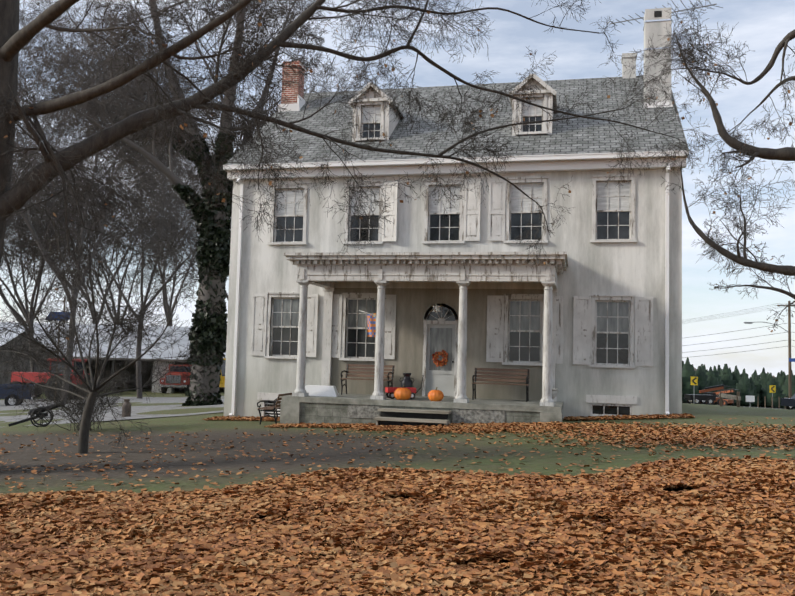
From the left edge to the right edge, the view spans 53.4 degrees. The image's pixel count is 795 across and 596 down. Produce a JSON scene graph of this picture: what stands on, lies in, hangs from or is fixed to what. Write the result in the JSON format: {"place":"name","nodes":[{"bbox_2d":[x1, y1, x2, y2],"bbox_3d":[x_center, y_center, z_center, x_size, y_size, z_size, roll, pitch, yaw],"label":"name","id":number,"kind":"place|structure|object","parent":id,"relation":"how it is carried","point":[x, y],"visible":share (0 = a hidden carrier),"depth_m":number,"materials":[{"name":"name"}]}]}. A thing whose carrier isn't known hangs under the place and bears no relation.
{"place":"outdoors","nodes":[
{"label":"outdoors","id":0,"kind":"place"},
{"bbox_2d":[0,396,223,425],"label":"road","id":1,"kind":"structure","parent":0,"point":[134,411],"depth_m":32.62,"materials":[{"name":"grey asphalt"}]},
{"bbox_2d":[0,384,35,405],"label":"dark pickup truck","id":2,"kind":"object","parent":1,"relation":"on","point":[3,390],"visible":0.6,"depth_m":46.71,"materials":[{"name":"blue"}]},
{"bbox_2d":[4,358,88,400],"bbox_3d":[-25.160,5.785,56.199,5.646,3.017,2.740,1,-4,9],"label":"red cab tractor","id":3,"kind":"object","parent":1,"relation":"on","point":[32,375],"visible":0.27,"depth_m":55.86,"materials":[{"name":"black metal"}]},
{"bbox_2d":[47,312,69,398],"bbox_3d":[-22.427,4.138,52.063,1.500,6.508,0.722,1,-4,1],"label":"solar panel pole","id":4,"kind":"object","parent":1,"relation":"on","point":[61,313],"visible":0.31,"depth_m":52.24,"materials":[{"name":"blue"}]},
{"bbox_2d":[122,399,131,416],"bbox_3d":[-8.961,3.642,26.169,0.289,0.590,0.289,5,-5,-37],"label":"milk can","id":5,"kind":"object","parent":1,"relation":"on","point":[128,409],"visible":0.83,"depth_m":26.06,"materials":[{"name":"grey metal"}]},
{"bbox_2d":[0,386,794,564],"bbox_3d":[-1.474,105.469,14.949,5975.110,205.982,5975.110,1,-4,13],"label":"ground","id":6,"kind":"structure","parent":0,"point":[164,427],"depth_m":14.34,"materials":[{"name":"green plant"}]},
{"bbox_2d":[0,330,56,391],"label":"outbuilding","id":7,"kind":"structure","parent":6,"relation":"on","point":[3,367],"depth_m":66.58,"materials":[{"name":"wood"}]},
{"bbox_2d":[8,402,63,426],"bbox_3d":[-10.130,3.268,22.235,1.422,0.704,0.620,3,-4,-19],"label":"cannon","id":8,"kind":"object","parent":6,"relation":"on","point":[30,412],"visible":0.75,"depth_m":22.09,"materials":[{"name":"black metal"}]},
{"bbox_2d":[55,296,67,321],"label":"weather vane","id":9,"kind":"object","parent":6,"relation":"on","point":[64,304],"visible":0.19,"depth_m":95.87,"materials":[{"name":"white"}]},
{"bbox_2d":[2,14,122,262],"bbox_3d":[-27.840,-6.398,53.243,16.101,27.383,22.309,2,-4,-11],"label":"tree","id":10,"kind":"object","parent":6,"relation":"on","point":[36,206],"visible":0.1,"depth_m":53.78,"materials":[{"name":"grey plant"}]},
{"bbox_2d":[0,129,132,322],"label":"tree","id":11,"kind":"object","parent":6,"relation":"on","point":[25,291],"visible":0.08,"depth_m":101.39,"materials":[{"name":"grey plant"}]},
{"bbox_2d":[13,359,130,433],"bbox_3d":[-8.320,2.427,20.424,2.780,2.155,3.136,1,-4,5],"label":"shrub","id":12,"kind":"object","parent":6,"relation":"on","point":[79,406],"visible":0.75,"depth_m":20.18,"materials":[{"name":"brown plant"}]},
{"bbox_2d":[0,54,166,371],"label":"tree","id":13,"kind":"object","parent":6,"relation":"on","point":[5,258],"visible":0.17,"depth_m":61.96,"materials":[{"name":"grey plant"}]},
{"bbox_2d":[6,102,200,385],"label":"tree","id":14,"kind":"object","parent":6,"relation":"on","point":[107,290],"visible":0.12,"depth_m":79.75,"materials":[{"name":"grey plant"}]},
{"bbox_2d":[13,126,199,322],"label":"tree","id":15,"kind":"object","parent":6,"relation":"on","point":[103,271],"visible":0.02,"depth_m":110.72,"materials":[{"name":"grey plant"}]},
{"bbox_2d":[0,172,221,453],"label":"lawn tree","id":16,"kind":"object","parent":6,"relation":"on","point":[83,436],"visible":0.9,"depth_m":14.90,"materials":[{"name":"brown plant"}]},
{"bbox_2d":[0,322,226,392],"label":"equipment shed","id":17,"kind":"structure","parent":6,"relation":"on","point":[183,341],"depth_m":74.92,"materials":[{"name":"black"}]},
{"bbox_2d":[6,0,223,403],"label":"tree","id":18,"kind":"object","parent":6,"relation":"on","point":[31,230],"visible":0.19,"depth_m":47.49,"materials":[{"name":"grey plant"}]},
{"bbox_2d":[2,2,265,397],"bbox_3d":[-20.628,-7.259,56.865,32.161,29.658,23.847,1,-4,13],"label":"tree","id":19,"kind":"object","parent":6,"relation":"on","point":[188,168],"visible":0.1,"depth_m":58.89,"materials":[{"name":"grey plant"}]},
{"bbox_2d":[105,81,228,325],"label":"tree","id":20,"kind":"object","parent":6,"relation":"on","point":[163,290],"visible":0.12,"depth_m":90.58,"materials":[{"name":"grey plant"}]},
{"bbox_2d":[158,364,191,393],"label":"truck","id":21,"kind":"object","parent":6,"relation":"on","point":[174,382],"visible":0.6,"depth_m":69.41,"materials":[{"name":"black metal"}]},
{"bbox_2d":[17,0,381,402],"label":"ivy tree beside house","id":22,"kind":"object","parent":6,"relation":"on","point":[115,106],"visible":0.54,"depth_m":34.19,"materials":[{"name":"grey"}]},
{"bbox_2d":[163,132,239,405],"bbox_3d":[-8.773,-1.287,35.857,3.902,13.369,5.629,3,-4,-23],"label":"ivy on trunk","id":23,"kind":"object","parent":22,"relation":"attached to","point":[217,246],"visible":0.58,"depth_m":34.35,"materials":[{"name":"green plant"}]},
{"bbox_2d":[78,57,343,316],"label":"tree","id":24,"kind":"object","parent":6,"relation":"on","point":[178,222],"visible":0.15,"depth_m":72.53,"materials":[{"name":"grey plant"}]},
{"bbox_2d":[219,358,225,391],"bbox_3d":[-12.687,5.676,59.814,2.270,3.423,7.824,1,-4,11],"label":"yellow backhoe","id":25,"kind":"object","parent":6,"relation":"on","point":[222,378],"visible":0.04,"depth_m":58.74,"materials":[{"name":"orange"}]},
{"bbox_2d":[257,392,293,423],"bbox_3d":[-3.341,3.042,21.785,0.658,0.857,1.250,1,-4,13],"label":"iron bench","id":26,"kind":"object","parent":6,"relation":"on","point":[273,408],"visible":0.65,"depth_m":21.25,"materials":[{"name":"black metal"}]},
{"bbox_2d":[0,0,709,367],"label":"oak","id":27,"kind":"object","parent":6,"relation":"on","point":[14,38],"visible":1,"depth_m":13.30,"materials":[{"name":"brown plant"}]},
{"bbox_2d":[3,0,684,339],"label":"leaves","id":28,"kind":"object","parent":27,"relation":"on","point":[300,157],"visible":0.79,"depth_m":13.95,"materials":[{"name":"brown plant"}]},
{"bbox_2d":[0,413,794,595],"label":"fallen leaves","id":29,"kind":"object","parent":6,"relation":"on","point":[727,528],"visible":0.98,"depth_m":7.85,"materials":[{"name":"orange plant"}]},
{"bbox_2d":[280,251,568,425],"bbox_3d":[0.722,1.391,20.831,7.300,5.550,3.168,1,-4,13],"label":"front porch","id":30,"kind":"object","parent":6,"relation":"on","point":[381,270],"visible":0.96,"depth_m":20.14,"materials":[{"name":"concrete"}]},
{"bbox_2d":[305,385,338,396],"bbox_3d":[-2.080,2.494,21.277,0.980,0.270,0.500,1,-4,5],"label":"white hatch box","id":31,"kind":"object","parent":30,"relation":"on","point":[321,390],"visible":0.77,"depth_m":21.09,"materials":[{"name":"white"}]},
{"bbox_2d":[340,364,394,394],"bbox_3d":[-0.848,2.299,22.150,1.420,0.857,0.658,1,-4,13],"label":"porch bench","id":32,"kind":"object","parent":30,"relation":"on","point":[367,371],"visible":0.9,"depth_m":22.40,"materials":[{"name":"brown wood"}]},
{"bbox_2d":[359,310,376,336],"bbox_3d":[-0.733,0.664,20.570,0.574,0.689,0.076,1,-4,13],"label":"garden flag","id":33,"kind":"object","parent":30,"relation":"attached to","point":[371,323],"visible":1,"depth_m":20.56,"materials":[{"name":"fabric"}]},
{"bbox_2d":[394,385,410,399],"bbox_3d":[0.132,2.439,20.409,0.470,0.391,0.470,1,-4,13],"label":"pumpkin","id":34,"kind":"object","parent":30,"relation":"on","point":[402,393],"visible":0.92,"depth_m":20.24,"materials":[{"name":"orange"}]},
{"bbox_2d":[385,375,423,398],"bbox_3d":[0.199,2.342,20.894,0.991,0.628,0.446,2,-4,-12],"label":"red wagon","id":35,"kind":"object","parent":30,"relation":"on","point":[390,392],"visible":0.71,"depth_m":20.71,"materials":[{"name":"red metal"}]},
{"bbox_2d":[400,373,413,387],"bbox_3d":[0.251,2.356,21.314,0.328,0.670,0.328,5,-5,-37],"label":"milk can","id":36,"kind":"object","parent":30,"relation":"on","point":[406,381],"visible":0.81,"depth_m":21.22,"materials":[{"name":"grey metal"}]},
{"bbox_2d":[428,387,443,400],"bbox_3d":[0.979,2.458,20.211,0.410,0.366,0.410,1,-4,13],"label":"pumpkin","id":37,"kind":"object","parent":30,"relation":"on","point":[435,395],"visible":0.98,"depth_m":20.07,"materials":[{"name":"orange"}]},
{"bbox_2d":[431,305,440,312],"bbox_3d":[1.071,-0.110,21.571,0.290,1.095,0.290,1,-4,13],"label":"moravian star","id":38,"kind":"object","parent":30,"relation":"on","point":[436,308],"visible":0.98,"depth_m":21.49,"materials":[{"name":"white paper"}]},
{"bbox_2d":[471,368,529,401],"bbox_3d":[2.769,2.326,21.238,1.500,0.857,0.658,1,-4,13],"label":"porch bench","id":39,"kind":"object","parent":30,"relation":"on","point":[496,375],"visible":1,"depth_m":21.46,"materials":[{"name":"brown wood"}]},
{"bbox_2d":[552,389,557,405],"bbox_3d":[3.816,2.455,19.606,0.320,0.410,0.312,1,-4,13],"label":"porch urn","id":40,"kind":"object","parent":30,"relation":"on","point":[554,393],"visible":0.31,"depth_m":19.50,"materials":[{"name":"stone"}]},
{"bbox_2d":[223,150,686,417],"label":"house wall","id":41,"kind":"structure","parent":6,"relation":"on","point":[619,319],"depth_m":22.23,"materials":[{"name":"white paint"}]},
{"bbox_2d":[432,350,447,366],"bbox_3d":[1.201,1.704,22.312,0.474,0.498,0.127,1,-4,13],"label":"door wreath","id":42,"kind":"object","parent":41,"relation":"attached to","point":[443,353],"depth_m":22.29,"materials":[{"name":"orange plant"}]},
{"bbox_2d":[225,77,688,164],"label":"roof slope","id":43,"kind":"structure","parent":41,"relation":"on","point":[580,135],"depth_m":24.19,"materials":[{"name":"stone"}]},
{"bbox_2d":[278,0,722,141],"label":"dormers and chimneys","id":44,"kind":"object","parent":43,"relation":"on","point":[656,20],"visible":0.71,"depth_m":24.18,"materials":[{"name":"white paint"}]},
{"bbox_2d":[304,76,643,93],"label":"roof ridge","id":45,"kind":"structure","parent":41,"relation":"on","point":[484,84],"depth_m":27.80,"materials":[{"name":"stone"}]},
{"bbox_2d":[691,377,697,384],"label":"chevron sign","id":46,"kind":"object","parent":6,"relation":"on","point":[694,380],"visible":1,"depth_m":71.59,"materials":[{"name":"yellow metal"}]},
{"bbox_2d":[618,0,794,330],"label":"walnut","id":47,"kind":"object","parent":6,"relation":"on","point":[751,152],"visible":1,"depth_m":14.92,"materials":[{"name":"brown plant"}]},
{"bbox_2d":[656,21,794,332],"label":"leaves","id":48,"kind":"object","parent":47,"relation":"attached to","point":[790,124],"visible":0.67,"depth_m":15.10,"materials":[{"name":"brown plant"}]},
{"bbox_2d":[712,388,740,405],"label":"boom lift","id":49,"kind":"object","parent":6,"relation":"on","point":[729,402],"visible":0.44,"depth_m":110.39,"materials":[{"name":"brown metal"}]},
{"bbox_2d":[719,392,740,406],"bbox_3d":[18.082,5.676,43.087,0.179,1.276,3.637,1,-4,6],"label":"wood guard rail","id":50,"kind":"object","parent":6,"relation":"on","point":[733,397],"visible":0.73,"depth_m":42.79,"materials":[{"name":"brown wood"}]},
{"bbox_2d":[682,357,794,408],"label":"tree line","id":51,"kind":"object","parent":6,"relation":"on","point":[743,384],"visible":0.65,"depth_m":222.55,"materials":[{"name":"green plant"}]},
{"bbox_2d":[695,365,781,408],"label":"trees","id":52,"kind":"object","parent":6,"relation":"on","point":[754,373],"visible":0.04,"depth_m":257.96,"materials":[{"name":"green plant"}]},
{"bbox_2d":[744,301,794,397],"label":"utility pole","id":53,"kind":"object","parent":6,"relation":"on","point":[790,359],"visible":0.94,"depth_m":78.64,"materials":[{"name":"grey"}]},
{"bbox_2d":[682,303,794,357],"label":"power lines","id":54,"kind":"object","parent":53,"relation":"hanging from","point":[738,330],"visible":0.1,"depth_m":85.02,"materials":[{"name":"black metal"}]},
{"bbox_2d":[758,396,785,408],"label":"fence posts","id":55,"kind":"object","parent":6,"relation":"on","point":[772,402],"visible":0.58,"depth_m":83.31,"materials":[{"name":"wood"}]},
{"bbox_2d":[781,394,794,409],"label":"dark car","id":56,"kind":"object","parent":6,"relation":"on","point":[788,403],"visible":0.9,"depth_m":62.99,"materials":[{"name":"grey paint"}]},
{"bbox_2d":[0,0,794,377],"label":"sky","id":57,"kind":"structure","parent":0,"point":[763,24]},
{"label":"county road","id":58,"kind":"structure","parent":0,"visible":0},
{"bbox_2d":[682,394,715,404],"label":"flat trailer","id":59,"kind":"object","parent":58,"relation":"on","point":[700,398],"visible":0.9,"depth_m":90.63,"materials":[{"name":"black metal"}]},
{"bbox_2d":[699,384,730,404],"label":"boom lift","id":60,"kind":"object","parent":58,"relation":"on","point":[712,388],"visible":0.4,"depth_m":97.33,"materials":[{"name":"brown metal"}]},
{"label":"road edge line","id":61,"kind":"structure","parent":58,"relation":"on","visible":0},
{"bbox_2d":[746,396,754,401],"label":"sign","id":62,"kind":"object","parent":61,"relation":"on","point":[750,398],"visible":0.82,"depth_m":89.30,"materials":[{"name":"grey metal"}]},
{"bbox_2d":[770,385,775,396],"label":"chevron sign","id":63,"kind":"object","parent":61,"relation":"on","point":[772,389],"visible":0.83,"depth_m":83.41,"materials":[{"name":"yellow metal"}]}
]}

